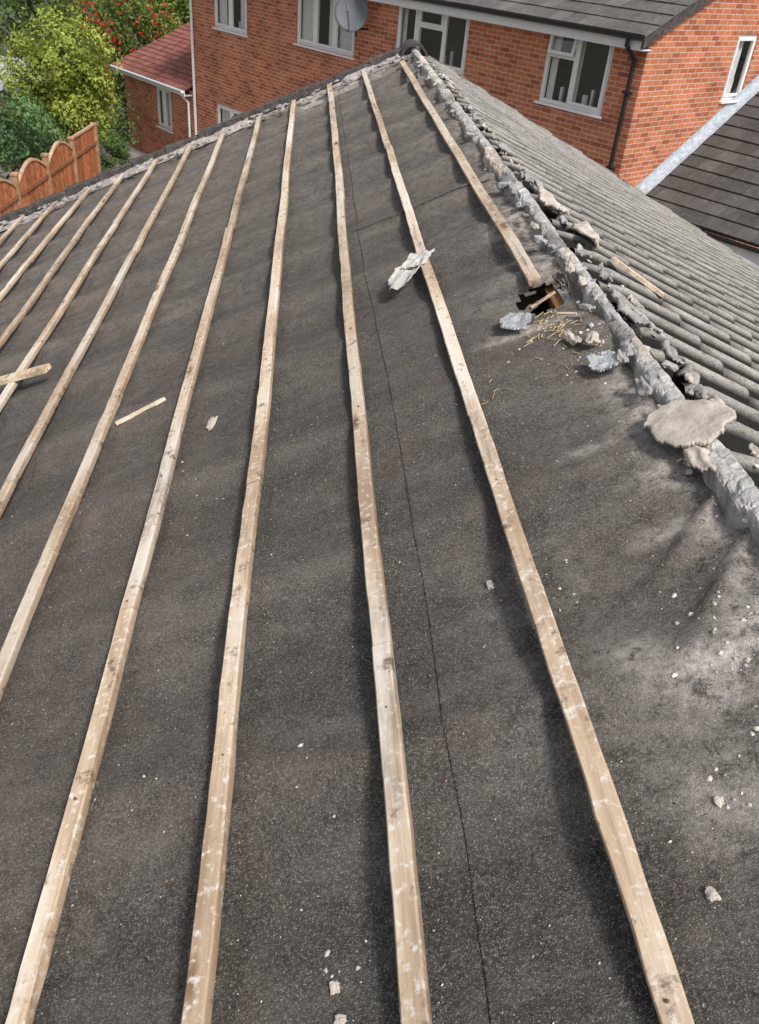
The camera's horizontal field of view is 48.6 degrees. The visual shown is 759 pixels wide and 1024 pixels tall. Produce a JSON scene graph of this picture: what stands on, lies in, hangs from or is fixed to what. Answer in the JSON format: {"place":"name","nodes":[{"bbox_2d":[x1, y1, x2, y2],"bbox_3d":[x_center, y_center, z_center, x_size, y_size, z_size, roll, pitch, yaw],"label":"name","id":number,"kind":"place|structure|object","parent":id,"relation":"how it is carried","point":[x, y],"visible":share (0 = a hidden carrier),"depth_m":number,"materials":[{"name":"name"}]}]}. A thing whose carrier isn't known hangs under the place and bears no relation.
{"place":"outdoors","nodes":[
{"label":"outdoors","id":0,"kind":"place"},
{"bbox_2d":[0,140,146,180],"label":"patio paving","id":1,"kind":"structure","parent":0,"point":[138,153],"depth_m":24.51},
{"bbox_2d":[0,55,58,167],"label":"bush","id":2,"kind":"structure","parent":1,"relation":"on","point":[2,90],"depth_m":21.89,"materials":[{"name":"green plant"}]},
{"bbox_2d":[0,84,66,179],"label":"ivy bush","id":3,"kind":"object","parent":1,"relation":"on","point":[8,146],"visible":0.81,"depth_m":17.21,"materials":[{"name":"green plant"}]},
{"bbox_2d":[0,122,100,218],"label":"wooden fence","id":4,"kind":"object","parent":1,"relation":"on","point":[61,166],"visible":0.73,"depth_m":17.48,"materials":[{"name":"brown wood"}]},
{"bbox_2d":[98,129,131,171],"bbox_3d":[-6.648,-8.634,20.765,1.091,1.592,1.174,2,35,-6],"label":"garden shrub","id":5,"kind":"object","parent":1,"relation":"on","point":[118,149],"visible":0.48,"depth_m":20.52,"materials":[{"name":"green plant"}]},
{"bbox_2d":[0,0,182,142],"bbox_3d":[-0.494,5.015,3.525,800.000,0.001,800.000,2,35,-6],"label":"ground","id":6,"kind":"structure","parent":0,"point":[44,35],"depth_m":42.28,"materials":[{"name":"green plant"}]},
{"bbox_2d":[0,0,122,142],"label":"garden tree","id":7,"kind":"object","parent":6,"relation":"on","point":[66,80],"visible":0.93,"depth_m":20.20,"materials":[{"name":"green plant"}]},
{"bbox_2d":[0,69,146,178],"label":"hedge","id":8,"kind":"object","parent":6,"relation":"on","point":[120,131],"visible":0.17,"depth_m":23.13,"materials":[{"name":"green plant"}]},
{"bbox_2d":[0,0,189,65],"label":"background trees","id":9,"kind":"object","parent":6,"relation":"on","point":[12,5],"visible":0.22,"depth_m":27.51,"materials":[{"name":"green plant"}]},
{"bbox_2d":[68,0,189,120],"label":"flowering shrub","id":10,"kind":"object","parent":6,"relation":"on","point":[142,31],"visible":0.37,"depth_m":25.16,"materials":[{"name":"green plant"}]},
{"bbox_2d":[124,75,194,153],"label":"extension walls","id":11,"kind":"structure","parent":6,"relation":"on","point":[143,95],"depth_m":23.93,"materials":[{"name":"red brick"}]},
{"bbox_2d":[111,22,192,90],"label":"extension roof tiles","id":12,"kind":"object","parent":11,"relation":"on","point":[166,59],"visible":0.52,"depth_m":23.61,"materials":[{"name":"red tile"}]},
{"bbox_2d":[111,58,192,95],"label":"extension fascia","id":13,"kind":"structure","parent":11,"relation":"attached to","point":[160,86],"depth_m":22.83,"materials":[{"name":"white plastic"}]},
{"bbox_2d":[107,64,183,92],"bbox_3d":[-6.461,-11.894,23.009,0.120,0.060,4.200,-23,44,-34],"label":"extension gutter","id":14,"kind":"object","parent":13,"relation":"attached to","point":[150,79],"visible":0.93,"depth_m":22.84,"materials":[{"name":"white plastic"}]},
{"bbox_2d":[156,126,172,133],"bbox_3d":[-6.032,-10.757,23.612,0.080,0.033,0.910,-23,44,-34],"label":"extension window sill","id":15,"kind":"structure","parent":11,"relation":"attached to","point":[164,129],"depth_m":23.55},
{"bbox_2d":[157,87,172,130],"bbox_3d":[-5.940,-11.221,23.337,0.085,1.050,0.830,-23,44,-34],"label":"extension window frame","id":16,"kind":"object","parent":11,"relation":"attached to","point":[165,124],"visible":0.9,"depth_m":23.37,"materials":[{"name":"white plastic"}]},
{"bbox_2d":[160,88,192,122],"bbox_3d":[-5.605,-11.324,23.618,0.800,1.150,1.230,-23,44,-34],"label":"extension window room","id":17,"kind":"object","parent":11,"relation":"attached to","point":[191,89],"visible":0.15,"depth_m":23.61,"materials":[{"name":"black"}]},
{"bbox_2d":[161,91,170,125],"bbox_3d":[-5.864,-11.249,23.397,0.091,1.020,0.664,-23,44,-34],"label":"extension window curtain","id":18,"kind":"object","parent":17,"relation":"in","point":[168,105],"visible":0.36,"depth_m":23.42,"materials":[{"name":"white fabric"}]},
{"bbox_2d":[179,92,190,136],"bbox_3d":[-5.194,-10.116,22.541,0.291,2.121,0.059,-23,44,-34],"label":"extension downpipe","id":19,"kind":"object","parent":11,"relation":"attached to","point":[188,107],"visible":0.67,"depth_m":22.28,"materials":[{"name":"white plastic"}]},
{"bbox_2d":[137,0,189,33],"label":"ornamental tree","id":20,"kind":"object","parent":6,"relation":"on","point":[184,12],"visible":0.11,"depth_m":27.01,"materials":[{"name":"green plant"}]},
{"bbox_2d":[0,39,758,1023],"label":"bungalow","id":21,"kind":"object","parent":6,"relation":"on","point":[708,285],"visible":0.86,"depth_m":1.95,"materials":[{"name":"fabric"}]},
{"bbox_2d":[0,216,22,243],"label":"roof batten","id":22,"kind":"object","parent":21,"relation":"on","point":[11,228],"visible":1,"depth_m":7.35,"materials":[{"name":"brown wood"}]},
{"bbox_2d":[0,201,58,268],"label":"roof batten","id":23,"kind":"object","parent":21,"relation":"on","point":[18,244],"visible":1,"depth_m":6.84,"materials":[{"name":"brown wood"}]},
{"bbox_2d":[0,189,89,300],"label":"roof batten","id":24,"kind":"object","parent":21,"relation":"on","point":[33,256],"visible":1,"depth_m":6.26,"materials":[{"name":"brown wood"}]},
{"bbox_2d":[0,174,124,347],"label":"roof batten","id":25,"kind":"object","parent":21,"relation":"on","point":[19,317],"visible":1,"depth_m":5.53,"materials":[{"name":"brown wood"}]},
{"bbox_2d":[0,158,158,411],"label":"roof batten","id":26,"kind":"object","parent":21,"relation":"on","point":[9,389],"visible":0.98,"depth_m":4.86,"materials":[{"name":"brown wood"}]},
{"bbox_2d":[0,363,50,384],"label":"loose batten","id":27,"kind":"object","parent":26,"relation":"on","point":[25,373],"visible":1,"depth_m":3.91,"materials":[{"name":"brown wood"}]},
{"bbox_2d":[0,144,192,516],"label":"roof batten","id":28,"kind":"object","parent":21,"relation":"on","point":[20,465],"visible":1,"depth_m":3.86,"materials":[{"name":"brown wood"}]},
{"bbox_2d":[0,131,225,700],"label":"roof batten","id":29,"kind":"object","parent":21,"relation":"on","point":[14,640],"visible":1,"depth_m":2.88,"materials":[{"name":"brown wood"}]},
{"bbox_2d":[5,115,261,1023],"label":"roof batten","id":30,"kind":"object","parent":21,"relation":"on","point":[32,973],"visible":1,"depth_m":1.89,"materials":[{"name":"brown wood"}]},
{"bbox_2d":[115,397,165,424],"bbox_3d":[-0.909,-0.384,3.195,0.203,0.015,0.070,-18,35,8],"label":"wooden offcut","id":31,"kind":"object","parent":21,"relation":"on","point":[137,412],"visible":1,"depth_m":3.19,"materials":[{"name":"brown wood"}]},
{"bbox_2d":[206,416,217,430],"bbox_3d":[-0.589,-0.310,2.954,0.043,0.027,0.078,-18,35,8],"label":"mortar chunk","id":32,"kind":"object","parent":21,"relation":"on","point":[211,423],"visible":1,"depth_m":2.95,"materials":[{"name":"beige concrete"}]},
{"bbox_2d":[181,99,295,1023],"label":"roof batten","id":33,"kind":"object","parent":21,"relation":"on","point":[199,990],"visible":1,"depth_m":1.75,"materials":[{"name":"brown wood"}]},
{"bbox_2d":[329,981,339,994],"bbox_3d":[-0.068,0.717,1.266,0.016,0.009,0.020,-2,36,-11],"label":"mortar chunk","id":34,"kind":"object","parent":21,"relation":"on","point":[334,986],"visible":1,"depth_m":1.26,"materials":[{"name":"beige concrete"}]},
{"bbox_2d":[334,1014,346,1023],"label":"mortar chunk","id":35,"kind":"object","parent":21,"relation":"on","point":[340,1019],"visible":1,"depth_m":1.22,"materials":[{"name":"beige concrete"}]},
{"bbox_2d":[327,83,431,1023],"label":"roof batten","id":36,"kind":"object","parent":21,"relation":"on","point":[413,992],"visible":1,"depth_m":1.59,"materials":[{"name":"brown wood"}]},
{"bbox_2d":[0,78,758,1023],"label":"scattered grit","id":37,"kind":"object","parent":21,"relation":"on","point":[708,778],"visible":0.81,"depth_m":1.71,"materials":[{"name":"grey gravel"}]},
{"bbox_2d":[399,60,541,286],"bbox_3d":[0.358,-2.303,4.990,0.053,0.030,5.261,-18,35,8],"label":"roof batten","id":38,"kind":"object","parent":21,"relation":"on","point":[531,275],"visible":1,"depth_m":3.69,"materials":[{"name":"brown wood"}]},
{"bbox_2d":[486,580,493,588],"bbox_3d":[0.242,0.160,1.842,0.017,0.010,0.027,-18,35,8],"label":"mortar chunk","id":39,"kind":"object","parent":21,"relation":"on","point":[489,584],"visible":1,"depth_m":1.84,"materials":[{"name":"grey concrete"}]},
{"bbox_2d":[499,312,531,329],"bbox_3d":[0.433,-0.613,2.678,0.107,0.027,0.139,-18,35,8],"label":"slate fragment","id":40,"kind":"object","parent":21,"relation":"on","point":[516,321],"visible":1,"depth_m":2.67,"materials":[{"name":"grey stone"}]},
{"bbox_2d":[361,68,694,1023],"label":"roof batten","id":41,"kind":"object","parent":21,"relation":"on","point":[661,976],"visible":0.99,"depth_m":1.44,"materials":[{"name":"brown wood"}]},
{"bbox_2d":[388,252,425,289],"bbox_3d":[0.112,-0.948,3.283,0.179,0.030,0.288,-18,35,8],"label":"torn felt scrap","id":42,"kind":"object","parent":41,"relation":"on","point":[400,277],"visible":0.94,"depth_m":3.26,"materials":[{"name":"beige fabric"}]},
{"bbox_2d":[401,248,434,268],"bbox_3d":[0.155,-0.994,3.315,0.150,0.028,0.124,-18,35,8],"label":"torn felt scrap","id":43,"kind":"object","parent":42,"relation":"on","point":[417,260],"visible":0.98,"depth_m":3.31,"materials":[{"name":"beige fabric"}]},
{"bbox_2d":[519,300,538,313],"bbox_3d":[0.483,-0.657,2.719,0.076,0.026,0.042,-18,35,8],"label":"torn felt flap","id":44,"kind":"object","parent":21,"relation":"on","point":[528,309],"visible":0.91,"depth_m":2.72,"materials":[{"name":"grey fabric"}]},
{"bbox_2d":[522,168,543,187],"bbox_3d":[0.696,-1.520,3.834,0.083,0.041,0.218,22,31,-19],"label":"mortar shard","id":45,"kind":"object","parent":21,"relation":"on","point":[529,176],"visible":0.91,"depth_m":3.81,"materials":[{"name":"grey concrete"}]},
{"bbox_2d":[481,308,602,404],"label":"straw scraps","id":46,"kind":"object","parent":21,"relation":"on","point":[557,330],"visible":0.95,"depth_m":2.57,"materials":[{"name":"beige plant"}]},
{"bbox_2d":[530,291,555,308],"bbox_3d":[0.530,-0.688,2.725,0.092,0.049,0.011,-15,40,-27],"label":"wood splinter","id":47,"kind":"object","parent":21,"relation":"on","point":[544,298],"visible":1,"depth_m":2.72,"materials":[{"name":"beige wood"}]},
{"bbox_2d":[538,184,569,215],"bbox_3d":[0.729,-1.302,3.533,0.116,0.045,0.305,22,31,-19],"label":"mortar shard","id":48,"kind":"object","parent":21,"relation":"on","point":[546,198],"visible":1,"depth_m":3.51,"materials":[{"name":"beige concrete"}]},
{"bbox_2d":[552,272,569,289],"bbox_3d":[0.600,-0.770,2.785,0.043,0.043,0.124,-18,35,8],"label":"torn felt flap","id":49,"kind":"object","parent":21,"relation":"on","point":[560,278],"visible":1,"depth_m":2.78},
{"bbox_2d":[556,312,576,314],"bbox_3d":[0.578,-0.613,2.592,0.069,0.029,0.011,32,43,32],"label":"wood splinter","id":50,"kind":"object","parent":21,"relation":"on","point":[566,313],"visible":1,"depth_m":2.59,"materials":[{"name":"beige wood"}]},
{"bbox_2d":[563,330,581,345],"bbox_3d":[0.567,-0.508,2.455,0.039,0.030,0.089,-5,36,-14],"label":"mortar shard","id":51,"kind":"object","parent":21,"relation":"on","point":[570,337],"visible":1,"depth_m":2.44,"materials":[{"name":"beige concrete"}]},
{"bbox_2d":[572,221,599,247],"bbox_3d":[0.824,-1.111,3.333,0.157,0.051,0.298,22,31,-19],"label":"mortar shard","id":52,"kind":"object","parent":21,"relation":"on","point":[583,228],"visible":1,"depth_m":3.28,"materials":[{"name":"beige concrete"}]},
{"bbox_2d":[416,61,758,457],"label":"broken ridge tile pieces","id":53,"kind":"object","parent":21,"relation":"on","point":[643,388],"visible":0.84,"depth_m":2.54,"materials":[{"name":"grey concrete"}]},
{"bbox_2d":[611,288,642,315],"bbox_3d":[0.769,-0.652,2.618,0.083,0.027,0.152,22,31,-19],"label":"mortar shard","id":54,"kind":"object","parent":53,"relation":"on","point":[615,293],"visible":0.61,"depth_m":2.62,"materials":[{"name":"grey concrete"}]},
{"bbox_2d":[584,330,600,344],"bbox_3d":[0.609,-0.496,2.409,0.050,0.035,0.084,-18,35,8],"label":"mortar shard","id":55,"kind":"object","parent":21,"relation":"on","point":[592,336],"visible":1,"depth_m":2.40,"materials":[{"name":"beige concrete"}]},
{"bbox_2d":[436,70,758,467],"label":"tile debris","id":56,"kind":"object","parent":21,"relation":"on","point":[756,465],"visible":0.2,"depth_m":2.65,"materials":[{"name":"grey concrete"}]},
{"bbox_2d":[586,350,625,371],"bbox_3d":[0.620,-0.412,2.296,0.098,0.023,0.114,-18,35,8],"label":"slate fragment","id":57,"kind":"object","parent":21,"relation":"on","point":[606,360],"visible":0.98,"depth_m":2.30,"materials":[{"name":"grey stone"}]},
{"bbox_2d":[610,256,665,297],"bbox_3d":[0.945,-0.858,3.066,0.186,0.016,0.195,23,31,-19],"label":"wooden offcut","id":58,"kind":"object","parent":21,"relation":"on","point":[641,279],"visible":1,"depth_m":3.05,"materials":[{"name":"brown wood"}]},
{"bbox_2d":[643,399,736,448],"bbox_3d":[0.715,-0.208,1.927,0.192,0.028,0.196,-18,35,8],"label":"mortar shard","id":59,"kind":"object","parent":21,"relation":"on","point":[677,423],"visible":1,"depth_m":1.92,"materials":[{"name":"beige concrete"}]},
{"bbox_2d":[683,445,715,472],"bbox_3d":[0.706,-0.117,1.841,0.069,0.028,0.118,-18,35,8],"label":"mortar shard","id":60,"kind":"object","parent":21,"relation":"on","point":[697,457],"visible":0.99,"depth_m":1.84,"materials":[{"name":"beige concrete"}]},
{"bbox_2d":[705,886,720,901],"bbox_3d":[0.468,0.537,1.181,0.020,0.011,0.024,-18,35,8],"label":"mortar chunk","id":61,"kind":"object","parent":21,"relation":"on","point":[712,894],"visible":1,"depth_m":1.18,"materials":[{"name":"beige concrete"}]},
{"bbox_2d":[713,795,724,807],"bbox_3d":[0.523,0.445,1.292,0.016,0.008,0.021,-18,35,8],"label":"mortar chunk","id":62,"kind":"object","parent":21,"relation":"on","point":[718,801],"visible":1,"depth_m":1.29,"materials":[{"name":"beige concrete"}]},
{"bbox_2d":[619,0,758,248],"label":"side walls","id":63,"kind":"structure","parent":6,"relation":"on","point":[688,62],"depth_m":13.49,"materials":[{"name":"red brick"}]},
{"bbox_2d":[636,75,758,194],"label":"lead flashing","id":64,"kind":"object","parent":63,"relation":"attached to","point":[685,150],"visible":0.87,"depth_m":14.34,"materials":[{"name":"grey metal"}]},
{"bbox_2d":[655,96,758,247],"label":"garage deck","id":65,"kind":"structure","parent":63,"relation":"attached to","point":[714,232],"depth_m":13.05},
{"bbox_2d":[646,92,758,246],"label":"garage roof tiles","id":66,"kind":"object","parent":65,"relation":"on","point":[710,183],"visible":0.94,"depth_m":13.69,"materials":[{"name":"tile"}]},
{"bbox_2d":[719,100,739,103],"bbox_3d":[6.078,-7.103,14.530,0.730,0.033,0.080,-23,44,-34],"label":"side window sill","id":67,"kind":"structure","parent":63,"relation":"attached to","point":[729,101],"depth_m":14.44,"materials":[{"name":"white plastic"}]},
{"bbox_2d":[721,34,757,100],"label":"side window frame","id":68,"kind":"object","parent":63,"relation":"attached to","point":[752,38],"visible":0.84,"depth_m":14.28,"materials":[{"name":"white plastic"}]},
{"bbox_2d":[725,41,743,93],"bbox_3d":[5.971,-7.583,14.302,0.476,0.970,0.090,-23,44,-34],"label":"side window curtain","id":69,"kind":"object","parent":68,"relation":"hanging from","point":[733,71],"visible":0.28,"depth_m":14.34,"materials":[{"name":"fabric"}]},
{"bbox_2d":[730,41,750,92],"bbox_3d":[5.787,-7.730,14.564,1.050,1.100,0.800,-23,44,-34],"label":"window pane","id":70,"kind":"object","parent":63,"relation":"attached to","point":[742,58],"depth_m":14.55,"materials":[{"name":"black glass"}]},
{"bbox_3d":[2.622,-12.104,17.975,8.080,1.709,13.500,-23,44,-34],"label":"roof","id":71,"kind":"object","parent":63,"relation":"attached to","visible":0},
{"bbox_2d":[641,0,710,48],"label":"gable verge","id":72,"kind":"structure","parent":71,"relation":"attached to","point":[673,22],"depth_m":12.39,"materials":[{"name":"concrete"}]},
{"bbox_2d":[222,109,229,121],"bbox_3d":[-3.725,-9.775,21.451,0.092,1.030,0.978,-23,44,-34],"label":"window curtain","id":73,"kind":"object","parent":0,"point":[225,115],"depth_m":21.46,"materials":[{"name":"white fabric"}]},
{"bbox_2d":[192,0,649,176],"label":"front wall","id":74,"kind":"structure","parent":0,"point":[263,62],"depth_m":16.56,"materials":[{"name":"red brick"}]},
{"bbox_2d":[189,0,196,134],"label":"white downpipe","id":75,"kind":"object","parent":74,"relation":"attached to","point":[193,63],"visible":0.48,"depth_m":21.52,"materials":[{"name":"plastic"}]},
{"bbox_2d":[218,0,240,27],"bbox_3d":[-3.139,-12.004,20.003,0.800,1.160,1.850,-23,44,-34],"label":"window pane","id":76,"kind":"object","parent":74,"relation":"attached to","point":[237,11],"depth_m":20.75,"materials":[{"name":"glass"}]},
{"bbox_2d":[219,0,244,28],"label":"window curtain","id":77,"kind":"object","parent":76,"relation":"in","point":[224,18],"depth_m":20.05,"materials":[{"name":"white fabric"}]},
{"bbox_2d":[211,27,247,36],"bbox_3d":[-3.566,-11.434,20.001,0.080,0.033,1.530,-23,44,-34],"label":"window sill","id":78,"kind":"structure","parent":74,"relation":"attached to","point":[229,32],"depth_m":19.95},
{"bbox_2d":[217,103,242,122],"bbox_3d":[-3.709,-9.679,21.308,0.085,1.060,1.400,-23,44,-34],"label":"window frame","id":79,"kind":"object","parent":74,"relation":"attached to","point":[233,112],"visible":0.37,"depth_m":21.20,"materials":[{"name":"white plastic"}]},
{"bbox_2d":[214,0,246,34],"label":"window frame","id":80,"kind":"object","parent":74,"relation":"in","point":[230,27],"visible":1,"depth_m":19.84,"materials":[{"name":"white plastic"}]},
{"bbox_2d":[301,0,339,44],"bbox_3d":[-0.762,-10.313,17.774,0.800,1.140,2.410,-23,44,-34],"label":"window pane","id":81,"kind":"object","parent":74,"relation":"attached to","point":[324,21],"depth_m":18.66,"materials":[{"name":"black glass"}]},
{"bbox_2d":[302,0,351,50],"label":"window curtain","id":82,"kind":"object","parent":81,"relation":"in","point":[345,41],"depth_m":17.77,"materials":[{"name":"white fabric"}]},
{"bbox_2d":[293,43,354,59],"bbox_3d":[-1.188,-9.751,17.766,0.080,0.033,2.090,-23,44,-34],"label":"window sill","id":83,"kind":"structure","parent":74,"relation":"attached to","point":[324,51],"depth_m":17.70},
{"bbox_2d":[297,0,354,56],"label":"window frame","id":84,"kind":"object","parent":74,"relation":"in","point":[315,43],"visible":0.84,"depth_m":17.64,"materials":[{"name":"white plastic"}]},
{"bbox_2d":[335,0,368,35],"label":"satellite dish","id":85,"kind":"object","parent":74,"relation":"attached to","point":[351,15],"visible":1,"depth_m":16.23,"materials":[{"name":"grey paint"}]},
{"bbox_2d":[396,6,469,74],"bbox_3d":[0.977,-8.777,15.527,0.085,0.970,1.920,-23,44,-34],"label":"window frame","id":86,"kind":"object","parent":74,"relation":"attached to","point":[420,24],"visible":0.45,"depth_m":15.41,"materials":[{"name":"white plastic"}]},
{"bbox_2d":[401,8,466,67],"bbox_3d":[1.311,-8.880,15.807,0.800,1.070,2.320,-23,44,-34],"label":"window pane","id":87,"kind":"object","parent":74,"relation":"attached to","point":[430,40],"depth_m":16.36,"materials":[{"name":"black glass"}]},
{"bbox_2d":[402,8,453,65],"bbox_3d":[1.053,-8.805,15.586,0.091,0.940,1.805,-23,44,-34],"label":"window curtain","id":88,"kind":"object","parent":87,"relation":"in","point":[405,22],"depth_m":15.94,"materials":[{"name":"white fabric"}]},
{"bbox_2d":[370,0,651,50],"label":"fascia and soffit","id":89,"kind":"structure","parent":74,"relation":"attached to","point":[550,29],"depth_m":13.66,"materials":[{"name":"white plastic"}]},
{"bbox_2d":[413,0,644,40],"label":"gutter","id":90,"kind":"object","parent":89,"relation":"attached to","point":[603,32],"visible":1,"depth_m":13.30,"materials":[{"name":"black plastic"}]},
{"bbox_2d":[534,100,601,118],"bbox_3d":[3.088,-6.620,13.807,0.080,0.033,1.400,-23,44,-34],"label":"window sill","id":91,"kind":"structure","parent":74,"relation":"attached to","point":[568,109],"depth_m":13.76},
{"bbox_2d":[544,36,609,106],"bbox_3d":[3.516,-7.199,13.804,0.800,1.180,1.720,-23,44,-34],"label":"window pane","id":92,"kind":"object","parent":74,"relation":"attached to","point":[593,66],"depth_m":14.30,"materials":[{"name":"black glass"}]},
{"bbox_2d":[539,34,614,115],"bbox_3d":[3.162,-7.088,13.509,0.136,1.080,1.320,-23,44,-34],"label":"window frame","id":93,"kind":"object","parent":74,"relation":"attached to","point":[577,47],"visible":0.75,"depth_m":13.57,"materials":[{"name":"white plastic"}]},
{"bbox_2d":[605,38,636,170],"bbox_3d":[3.560,-4.970,13.804,0.366,4.953,0.120,-23,44,-34],"label":"downpipe","id":94,"kind":"object","parent":74,"relation":"attached to","point":[626,92],"visible":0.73,"depth_m":12.91,"materials":[{"name":"black plastic"}]},
{"bbox_2d":[434,0,697,36],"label":"roof tiles","id":95,"kind":"object","parent":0,"point":[643,18],"visible":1,"depth_m":12.91,"materials":[{"name":"grey tile"}]},
{"bbox_2d":[546,36,595,105],"bbox_3d":[3.266,-7.118,13.576,0.089,1.050,1.214,-23,44,-34],"label":"window curtain","id":96,"kind":"object","parent":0,"point":[553,70],"depth_m":13.75,"materials":[{"name":"white fabric"}]},
{"bbox_2d":[717,240,758,265],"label":"garage fascia","id":97,"kind":"structure","parent":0,"point":[752,257],"depth_m":12.77,"materials":[{"name":"white plastic"}]},
{"bbox_2d":[701,230,758,253],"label":"garage gutter","id":98,"kind":"object","parent":97,"relation":"attached to","point":[737,244],"depth_m":12.79,"materials":[{"name":"plastic"}]}
]}

